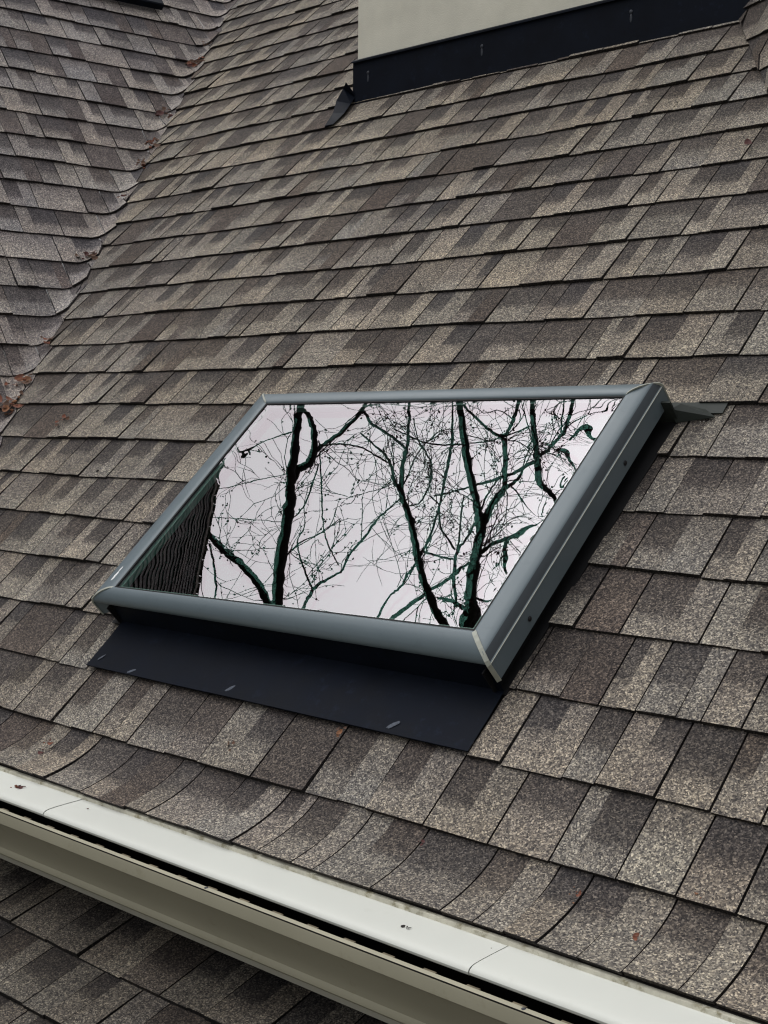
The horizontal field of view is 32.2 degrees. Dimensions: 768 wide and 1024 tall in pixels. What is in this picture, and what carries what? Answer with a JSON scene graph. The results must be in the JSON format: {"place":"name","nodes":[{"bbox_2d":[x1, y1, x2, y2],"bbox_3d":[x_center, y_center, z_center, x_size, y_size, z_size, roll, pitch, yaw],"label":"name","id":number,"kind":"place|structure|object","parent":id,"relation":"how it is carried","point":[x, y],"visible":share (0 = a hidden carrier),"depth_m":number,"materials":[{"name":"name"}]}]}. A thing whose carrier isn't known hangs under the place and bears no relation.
{"place":"outdoors","nodes":[
{"label":"outdoors","id":0,"kind":"place"},
{"bbox_2d":[0,0,767,1023],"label":"roof","id":1,"kind":"structure","parent":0,"point":[598,216],"depth_m":3.09,"materials":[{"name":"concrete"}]},
{"bbox_2d":[0,390,23,414],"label":"leaf litter","id":2,"kind":"object","parent":1,"relation":"on","point":[6,406],"visible":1,"depth_m":4.20,"materials":[{"name":"brown plant"}]},
{"bbox_2d":[4,373,31,385],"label":"leaf litter","id":3,"kind":"object","parent":1,"relation":"on","point":[25,379],"visible":1,"depth_m":4.30,"materials":[{"name":"brown plant"}]},
{"bbox_2d":[38,738,52,754],"bbox_3d":[-0.703,0.486,2.764,0.032,0.030,0.030,4,5,43],"label":"bud cluster","id":4,"kind":"object","parent":1,"relation":"on","point":[41,752],"visible":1,"depth_m":2.76,"materials":[{"name":"orange plant"}]},
{"bbox_2d":[40,336,53,343],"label":"leaf litter","id":5,"kind":"object","parent":1,"relation":"on","point":[45,342],"visible":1,"depth_m":4.45,"materials":[{"name":"brown plant"}]},
{"bbox_2d":[55,414,68,425],"bbox_3d":[-0.954,-0.272,3.935,0.038,0.037,0.051,-1,4,-28],"label":"seed cluster","id":6,"kind":"object","parent":1,"relation":"on","point":[64,417],"visible":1,"depth_m":3.94,"materials":[{"name":"orange plant"}]},
{"bbox_2d":[75,250,97,259],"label":"leaf litter","id":7,"kind":"object","parent":1,"relation":"on","point":[93,257],"visible":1,"depth_m":4.86,"materials":[{"name":"brown plant"}]},
{"bbox_2d":[114,0,163,9],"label":"metal strip","id":8,"kind":"object","parent":1,"relation":"on","point":[157,4],"visible":1,"depth_m":6.22,"materials":[{"name":"black metal"}]},
{"bbox_2d":[136,158,145,168],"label":"leaf litter","id":9,"kind":"object","parent":1,"relation":"on","point":[142,163],"visible":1,"depth_m":5.37,"materials":[{"name":"brown plant"}]},
{"bbox_2d":[145,137,160,147],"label":"leaf litter","id":10,"kind":"object","parent":1,"relation":"on","point":[152,141],"visible":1,"depth_m":5.49,"materials":[{"name":"brown plant"}]},
{"bbox_2d":[155,107,172,118],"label":"leaf litter","id":11,"kind":"object","parent":1,"relation":"on","point":[159,112],"visible":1,"depth_m":5.71,"materials":[{"name":"brown plant"}]},
{"bbox_2d":[185,56,204,66],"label":"leaf litter","id":12,"kind":"object","parent":1,"relation":"on","point":[193,62],"visible":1,"depth_m":6.09,"materials":[{"name":"brown plant"}]},
{"bbox_2d":[336,726,346,736],"bbox_3d":[-0.078,0.393,2.387,0.020,0.017,0.015,-1,4,-20],"label":"bud cluster","id":13,"kind":"object","parent":1,"relation":"on","point":[338,732],"visible":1,"depth_m":2.38,"materials":[{"name":"brown plant"}]},
{"bbox_2d":[0,771,734,1023],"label":"rain gutter","id":14,"kind":"object","parent":1,"relation":"attached to","point":[365,952],"visible":1,"depth_m":2.03,"materials":[{"name":"metal"}]},
{"bbox_2d":[10,785,25,788],"bbox_3d":[-0.722,0.542,2.625,0.028,0.006,0.020,4,5,43],"label":"bud cluster","id":15,"kind":"object","parent":14,"relation":"on","point":[19,786],"visible":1,"depth_m":2.62,"materials":[{"name":"orange plant"}]},
{"bbox_2d":[86,382,727,751],"bbox_3d":[-0.032,0.044,2.768,1.288,0.626,0.630,4,5,43],"label":"skylight","id":16,"kind":"object","parent":1,"relation":"on","point":[411,564],"visible":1,"depth_m":2.62,"materials":[{"name":"glass"}]},
{"bbox_2d":[325,0,749,127],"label":"stucco wall","id":17,"kind":"structure","parent":1,"relation":"on","point":[404,45],"depth_m":4.33,"materials":[{"name":"beige paint"}]},
{"bbox_2d":[632,933,642,940],"bbox_3d":[0.339,0.568,1.782,0.010,0.008,0.013,-2,5,-29],"label":"bud cluster","id":18,"kind":"object","parent":1,"relation":"on","point":[635,935],"visible":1,"depth_m":1.78,"materials":[{"name":"orange plant"}]},
{"bbox_2d":[744,138,751,144],"bbox_3d":[0.869,-0.886,3.181,0.021,0.020,0.022,4,5,43],"label":"fallen leaf","id":19,"kind":"object","parent":1,"relation":"on","point":[747,141],"visible":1,"depth_m":3.19,"materials":[{"name":"brown plant"}]}
]}

